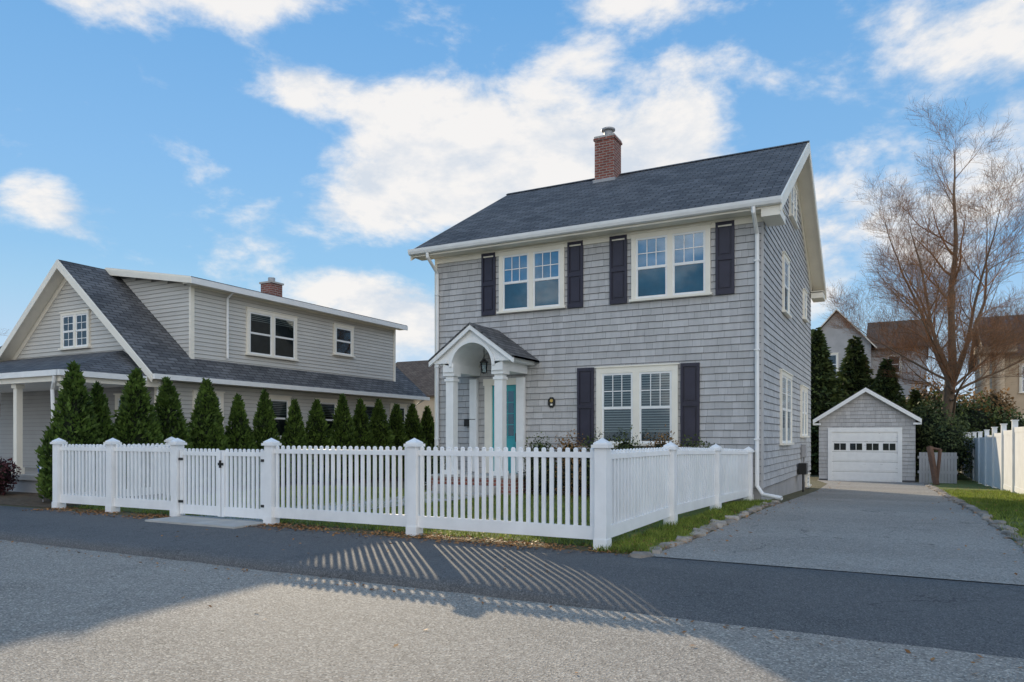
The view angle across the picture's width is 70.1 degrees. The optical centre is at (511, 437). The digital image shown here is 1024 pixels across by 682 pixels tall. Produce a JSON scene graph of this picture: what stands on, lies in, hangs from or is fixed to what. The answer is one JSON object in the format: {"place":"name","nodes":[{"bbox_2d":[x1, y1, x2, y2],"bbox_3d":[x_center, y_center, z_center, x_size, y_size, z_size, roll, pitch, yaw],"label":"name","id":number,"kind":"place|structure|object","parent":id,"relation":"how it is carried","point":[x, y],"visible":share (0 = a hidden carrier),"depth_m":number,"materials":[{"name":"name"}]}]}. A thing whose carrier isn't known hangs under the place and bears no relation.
{"place":"outdoors","nodes":[
{"label":"outdoors","id":0,"kind":"place"},
{"bbox_2d":[0,346,1,458],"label":"gray gabled house","id":1,"kind":"structure","parent":0,"point":[0,420],"depth_m":39.29,"materials":[{"name":"wood"}]},
{"bbox_2d":[73,485,733,546],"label":"lawn","id":2,"kind":"structure","parent":0,"point":[545,539],"depth_m":12.50,"materials":[{"name":"green plant"}]},
{"bbox_2d":[424,443,445,488],"bbox_3d":[-1.965,0.755,17.647,1.017,1.237,1.134,0,0,28],"label":"foundation shrub","id":3,"kind":"object","parent":2,"relation":"on","point":[425,469],"visible":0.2,"depth_m":17.41,"materials":[{"name":"green plant"}]},
{"bbox_2d":[523,432,556,495],"bbox_3d":[0.660,0.690,16.189,1.127,1.650,0.965,0,0,28],"label":"foundation shrub","id":4,"kind":"object","parent":2,"relation":"on","point":[539,446],"visible":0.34,"depth_m":15.97,"materials":[{"name":"green plant"}]},
{"bbox_2d":[547,429,589,495],"bbox_3d":[1.326,0.729,15.855,1.102,1.839,0.929,0,0,42],"label":"foundation shrub","id":5,"kind":"object","parent":2,"relation":"on","point":[570,445],"visible":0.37,"depth_m":15.65,"materials":[{"name":"green plant"}]},
{"bbox_2d":[578,429,612,495],"bbox_3d":[1.851,0.692,15.533,1.127,1.854,1.012,0,0,28],"label":"foundation shrub","id":6,"kind":"object","parent":2,"relation":"on","point":[588,469],"visible":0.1,"depth_m":15.46,"materials":[{"name":"green plant"}]},
{"bbox_2d":[612,425,643,449],"bbox_3d":[2.461,0.638,15.197,1.152,1.843,1.044,0,0,28],"label":"foundation shrub","id":7,"kind":"object","parent":2,"relation":"on","point":[625,444],"visible":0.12,"depth_m":15.17,"materials":[{"name":"green plant"}]},
{"bbox_2d":[643,424,680,448],"bbox_3d":[3.118,0.636,14.879,0.966,1.823,1.145,0,0,-28],"label":"foundation shrub","id":8,"kind":"object","parent":2,"relation":"on","point":[661,445],"visible":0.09,"depth_m":14.88,"materials":[{"name":"green plant"}]},
{"bbox_2d":[680,433,714,447],"bbox_3d":[3.707,0.671,14.559,0.969,1.519,1.114,0,0,-38],"label":"foundation shrub","id":9,"kind":"object","parent":2,"relation":"on","point":[701,441],"visible":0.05,"depth_m":14.58,"materials":[{"name":"green plant"}]},
{"bbox_2d":[396,360,434,422],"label":"brown roof house","id":10,"kind":"structure","parent":0,"point":[420,375],"depth_m":65.38,"materials":[{"name":"beige paint"}]},
{"bbox_2d":[0,471,999,573],"bbox_3d":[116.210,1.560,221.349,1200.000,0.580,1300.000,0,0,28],"label":"ground","id":11,"kind":"structure","parent":0,"point":[816,484],"depth_m":11.02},
{"bbox_2d":[0,350,160,492],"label":"front porch","id":12,"kind":"object","parent":11,"relation":"on","point":[18,377],"visible":0.59,"depth_m":17.71,"materials":[{"name":"white wood"}]},
{"bbox_2d":[0,478,404,506],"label":"mulch bed","id":13,"kind":"object","parent":11,"relation":"on","point":[23,498],"visible":0.14,"depth_m":15.72,"materials":[{"name":"soil"}]},
{"bbox_2d":[0,458,20,494],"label":"red shrub","id":14,"kind":"object","parent":13,"relation":"on","point":[7,476],"visible":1,"depth_m":16.45,"materials":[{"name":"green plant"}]},
{"bbox_2d":[34,360,106,500],"bbox_3d":[-9.074,-0.084,15.095,1.517,3.046,1.481,0,0,5],"label":"arborvitae tree","id":15,"kind":"object","parent":13,"relation":"on","point":[70,419],"visible":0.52,"depth_m":14.86,"materials":[{"name":"green plant"}]},
{"bbox_2d":[88,381,126,486],"bbox_3d":[-8.771,0.095,15.639,1.406,2.654,1.402,0,0,-20],"label":"arborvitae tree","id":16,"kind":"object","parent":13,"relation":"on","point":[99,399],"visible":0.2,"depth_m":15.57,"materials":[{"name":"green plant"}]},
{"bbox_2d":[112,367,164,488],"bbox_3d":[-8.348,-0.072,16.155,1.619,2.996,1.424,1,0,-1],"label":"arborvitae tree","id":17,"kind":"object","parent":13,"relation":"on","point":[136,422],"visible":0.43,"depth_m":16.01,"materials":[{"name":"green plant"}]},
{"bbox_2d":[153,376,203,489],"bbox_3d":[-8.063,-0.010,17.025,1.550,2.845,1.460,-1,1,4],"label":"arborvitae tree","id":18,"kind":"object","parent":13,"relation":"on","point":[167,403],"visible":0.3,"depth_m":16.89,"materials":[{"name":"green plant"}]},
{"bbox_2d":[186,378,233,489],"bbox_3d":[-7.555,-0.043,17.967,1.675,2.889,1.259,0,1,-4],"label":"arborvitae tree","id":19,"kind":"object","parent":13,"relation":"on","point":[206,430],"visible":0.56,"depth_m":17.80,"materials":[{"name":"green plant"}]},
{"bbox_2d":[224,393,259,484],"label":"arborvitae tree","id":20,"kind":"object","parent":13,"relation":"on","point":[238,433],"visible":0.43,"depth_m":18.63,"materials":[{"name":"green plant"}]},
{"bbox_2d":[252,388,291,483],"bbox_3d":[-6.551,0.026,19.595,1.374,2.728,1.249,0,0,-11],"label":"arborvitae tree","id":21,"kind":"object","parent":13,"relation":"on","point":[264,422],"visible":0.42,"depth_m":19.48,"materials":[{"name":"green plant"}]},
{"bbox_2d":[280,399,313,482],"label":"arborvitae tree","id":22,"kind":"object","parent":13,"relation":"on","point":[294,434],"visible":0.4,"depth_m":20.35,"materials":[{"name":"green plant"}]},
{"bbox_2d":[305,398,341,482],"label":"arborvitae tree","id":23,"kind":"object","parent":13,"relation":"on","point":[318,432],"visible":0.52,"depth_m":21.16,"materials":[{"name":"green plant"}]},
{"bbox_2d":[330,393,360,481],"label":"arborvitae tree","id":24,"kind":"object","parent":13,"relation":"on","point":[344,432],"visible":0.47,"depth_m":22.20,"materials":[{"name":"green plant"}]},
{"bbox_2d":[352,398,378,480],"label":"arborvitae tree","id":25,"kind":"object","parent":13,"relation":"on","point":[364,436],"visible":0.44,"depth_m":22.93,"materials":[{"name":"green plant"}]},
{"bbox_2d":[368,398,397,480],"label":"arborvitae tree","id":26,"kind":"object","parent":13,"relation":"on","point":[382,432],"visible":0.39,"depth_m":23.66,"materials":[{"name":"green plant"}]},
{"bbox_2d":[388,403,408,479],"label":"arborvitae tree","id":27,"kind":"object","parent":13,"relation":"on","point":[396,422],"visible":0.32,"depth_m":24.62,"materials":[{"name":"green plant"}]},
{"bbox_2d":[404,404,427,449],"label":"arborvitae tree","id":28,"kind":"object","parent":13,"relation":"on","point":[413,426],"visible":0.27,"depth_m":25.46,"materials":[{"name":"green plant"}]},
{"bbox_2d":[420,405,434,449],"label":"arborvitae tree","id":29,"kind":"object","parent":13,"relation":"on","point":[427,422],"visible":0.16,"depth_m":26.36,"materials":[{"name":"green plant"}]},
{"bbox_2d":[0,276,415,467],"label":"walls","id":30,"kind":"structure","parent":11,"relation":"on","point":[191,319],"depth_m":21.50,"materials":[{"name":"beige paint"}]},
{"bbox_2d":[0,260,429,405],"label":"trim and gutters","id":31,"kind":"structure","parent":30,"relation":"attached to","point":[54,282],"depth_m":21.18,"materials":[{"name":"beige paint"}]},
{"bbox_2d":[58,306,407,438],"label":"windows","id":32,"kind":"structure","parent":30,"relation":"attached to","point":[270,334],"depth_m":22.73,"materials":[{"name":"beige paint"}]},
{"bbox_2d":[58,259,426,396],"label":"roof","id":33,"kind":"structure","parent":30,"relation":"on","point":[152,343],"depth_m":20.58,"materials":[{"name":"grey tile"}]},
{"bbox_2d":[259,277,283,296],"bbox_3d":[-8.290,-4.975,25.191,0.580,1.050,0.580,0,0,28],"label":"chimney","id":34,"kind":"object","parent":33,"relation":"on","point":[271,285],"visible":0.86,"depth_m":25.01,"materials":[{"name":"red brick"}]},
{"bbox_2d":[145,494,474,528],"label":"front walkway","id":35,"kind":"structure","parent":11,"relation":"on","point":[224,522],"depth_m":11.44,"materials":[{"name":"concrete"}]},
{"bbox_2d":[50,437,754,549],"bbox_3d":[-1.870,0.677,14.219,11.500,1.395,7.270,0,0,28],"label":"white picket fence","id":36,"kind":"object","parent":11,"relation":"on","point":[632,489],"visible":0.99,"depth_m":10.65,"materials":[{"name":"paint"}]},
{"bbox_2d":[425,322,539,496],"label":"entry portico","id":37,"kind":"structure","parent":11,"relation":"on","point":[466,348],"depth_m":16.76,"materials":[{"name":"white paint"}]},
{"bbox_2d":[437,197,810,500],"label":"walls","id":38,"kind":"structure","parent":11,"relation":"on","point":[714,335],"depth_m":16.39,"materials":[{"name":"grey wood"}]},
{"bbox_2d":[483,378,515,472],"bbox_3d":[-0.201,-0.280,17.451,1.080,2.260,0.085,0,0,28],"label":"front door","id":39,"kind":"structure","parent":38,"relation":"attached to","point":[488,384],"depth_m":17.53,"materials":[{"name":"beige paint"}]},
{"bbox_2d":[481,220,734,445],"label":"shutters","id":40,"kind":"object","parent":38,"relation":"attached to","point":[690,372],"visible":0.96,"depth_m":16.13,"materials":[{"name":"blue paint"}]},
{"bbox_2d":[414,140,812,290],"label":"roof","id":41,"kind":"structure","parent":38,"relation":"on","point":[751,174],"depth_m":17.99,"materials":[{"name":"grey tile"}]},
{"bbox_2d":[593,127,621,182],"bbox_3d":[2.755,-7.820,20.973,0.660,2.140,0.700,0,0,28],"label":"chimney","id":42,"kind":"object","parent":41,"relation":"on","point":[608,143],"visible":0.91,"depth_m":20.73,"materials":[{"name":"red brick"}]},
{"bbox_2d":[408,142,826,499],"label":"trim and gutters","id":43,"kind":"structure","parent":38,"relation":"attached to","point":[769,211],"depth_m":16.18,"materials":[{"name":"beige paint"}]},
{"bbox_2d":[464,397,807,491],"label":"wall fittings","id":44,"kind":"object","parent":38,"relation":"attached to","point":[803,468],"depth_m":19.74,"materials":[{"name":"black metal"}]},
{"bbox_2d":[496,183,811,486],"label":"windows","id":45,"kind":"structure","parent":38,"relation":"attached to","point":[671,263],"depth_m":15.96,"materials":[{"name":"beige paint"}]},
{"bbox_2d":[629,500,779,557],"bbox_3d":[3.339,1.299,11.269,0.327,0.196,7.573,0,0,31],"label":"stone edging","id":46,"kind":"object","parent":11,"relation":"on","point":[715,524],"visible":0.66,"depth_m":9.88,"materials":[{"name":"grey stone"}]},
{"bbox_2d":[810,327,846,474],"bbox_3d":[15.671,-1.770,37.389,4.682,7.781,5.183,0,0,28],"label":"spruce tree","id":47,"kind":"object","parent":11,"relation":"on","point":[826,395],"visible":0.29,"depth_m":36.77,"materials":[{"name":"green plant"}]},
{"bbox_2d":[835,335,875,397],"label":"spruce tree","id":48,"kind":"object","parent":11,"relation":"on","point":[854,374],"visible":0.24,"depth_m":38.09,"materials":[{"name":"green plant"}]},
{"bbox_2d":[813,387,921,482],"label":"detached garage","id":49,"kind":"structure","parent":11,"relation":"on","point":[866,434],"depth_m":30.55,"materials":[{"name":"grey wood"}]},
{"bbox_2d":[828,427,901,481],"bbox_3d":[14.764,0.730,30.616,2.800,2.280,0.060,0,0,28],"label":"garage door","id":50,"kind":"structure","parent":49,"relation":"in","point":[846,446],"depth_m":30.60,"materials":[{"name":"white paint"}]},
{"bbox_2d":[871,358,918,474],"bbox_3d":[18.883,-0.978,37.032,3.672,6.103,4.065,0,0,13],"label":"spruce tree","id":51,"kind":"object","parent":11,"relation":"on","point":[887,387],"visible":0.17,"depth_m":36.59,"materials":[{"name":"green plant"}]},
{"bbox_2d":[907,388,928,473],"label":"spruce tree","id":52,"kind":"object","parent":11,"relation":"on","point":[914,396],"visible":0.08,"depth_m":37.46,"materials":[{"name":"green plant"}]},
{"bbox_2d":[819,95,1023,476],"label":"bare tree","id":53,"kind":"object","parent":11,"relation":"on","point":[949,362],"visible":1,"depth_m":33.80,"materials":[{"name":"brown plant"}]},
{"bbox_2d":[911,398,974,479],"bbox_3d":[19.200,0.184,32.728,2.517,4.200,3.970,0,0,-2],"label":"evergreen shrub","id":54,"kind":"object","parent":11,"relation":"on","point":[937,430],"visible":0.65,"depth_m":31.88,"materials":[{"name":"green plant"}]},
{"bbox_2d":[927,384,974,405],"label":"distant trees","id":55,"kind":"object","parent":11,"relation":"on","point":[962,395],"depth_m":78.34,"materials":[{"name":"brown plant"}]},
{"bbox_2d":[906,373,1022,426],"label":"autumn shrub","id":56,"kind":"object","parent":11,"relation":"on","point":[998,401],"visible":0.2,"depth_m":39.41,"materials":[{"name":"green plant"}]},
{"bbox_2d":[923,387,1023,472],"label":"evergreen shrub","id":57,"kind":"object","parent":11,"relation":"on","point":[972,418],"visible":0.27,"depth_m":38.03,"materials":[{"name":"green plant"}]},
{"bbox_2d":[924,483,1023,547],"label":"stone edging","id":58,"kind":"object","parent":11,"relation":"on","point":[984,515],"visible":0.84,"depth_m":11.34,"materials":[{"name":"grey stone"}]},
{"bbox_2d":[961,420,1023,493],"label":"white privacy fence","id":59,"kind":"object","parent":11,"relation":"on","point":[998,461],"visible":0.77,"depth_m":23.60,"materials":[{"name":"paint"}]},
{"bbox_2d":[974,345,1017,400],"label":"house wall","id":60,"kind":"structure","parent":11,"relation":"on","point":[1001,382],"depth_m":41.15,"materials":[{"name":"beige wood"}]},
{"bbox_2d":[0,539,1023,681],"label":"road","id":61,"kind":"structure","parent":0,"point":[82,616],"depth_m":5.27,"materials":[{"name":"grey asphalt"}]},
{"bbox_2d":[0,506,1023,658],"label":"sidewalk","id":62,"kind":"structure","parent":0,"point":[986,618],"depth_m":7.01,"materials":[{"name":"grey asphalt"}]},
{"bbox_2d":[0,483,1023,673],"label":"fallen leaves","id":63,"kind":"object","parent":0,"point":[429,536],"visible":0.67,"depth_m":9.76,"materials":[{"name":"brown plant"}]},
{"bbox_2d":[0,0,1023,401],"label":"sky","id":64,"kind":"structure","parent":0,"point":[308,146],"materials":[{"name":"blue"}]},
{"bbox_2d":[592,498,774,552],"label":"lawn","id":65,"kind":"structure","parent":0,"point":[669,533],"depth_m":10.07,"materials":[{"name":"green plant"}]},
{"bbox_2d":[653,480,1023,584],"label":"driveway","id":66,"kind":"structure","parent":0,"point":[871,527],"depth_m":9.35,"materials":[{"name":"grey asphalt"}]},
{"bbox_2d":[811,308,875,377],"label":"gray gabled house","id":67,"kind":"structure","parent":0,"point":[837,340],"depth_m":54.87,"materials":[{"name":"beige paint"}]},
{"bbox_2d":[867,319,931,406],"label":"brown roof house","id":68,"kind":"structure","parent":0,"point":[906,390],"depth_m":54.33,"materials":[{"name":"beige paint"}]},
{"bbox_2d":[928,474,1023,546],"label":"lawn","id":69,"kind":"structure","parent":0,"point":[989,500],"depth_m":16.42,"materials":[{"name":"green plant"}]},
{"bbox_2d":[926,446,941,484],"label":"leaning planks","id":70,"kind":"object","parent":69,"relation":"on","point":[935,470],"visible":0.86,"depth_m":27.49,"materials":[{"name":"brown wood"}]},
{"bbox_2d":[918,452,957,483],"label":"wooden gate","id":71,"kind":"structure","parent":69,"relation":"on","point":[923,471],"depth_m":29.24,"materials":[{"name":"grey wood"}]},
{"bbox_2d":[975,341,1023,419],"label":"walls","id":72,"kind":"structure","parent":0,"point":[1016,389],"depth_m":41.49,"materials":[{"name":"beige paint"}]},
{"bbox_2d":[968,314,1023,370],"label":"roof","id":73,"kind":"structure","parent":72,"relation":"on","point":[994,333],"depth_m":45.06,"materials":[{"name":"brown stone"}]}
]}

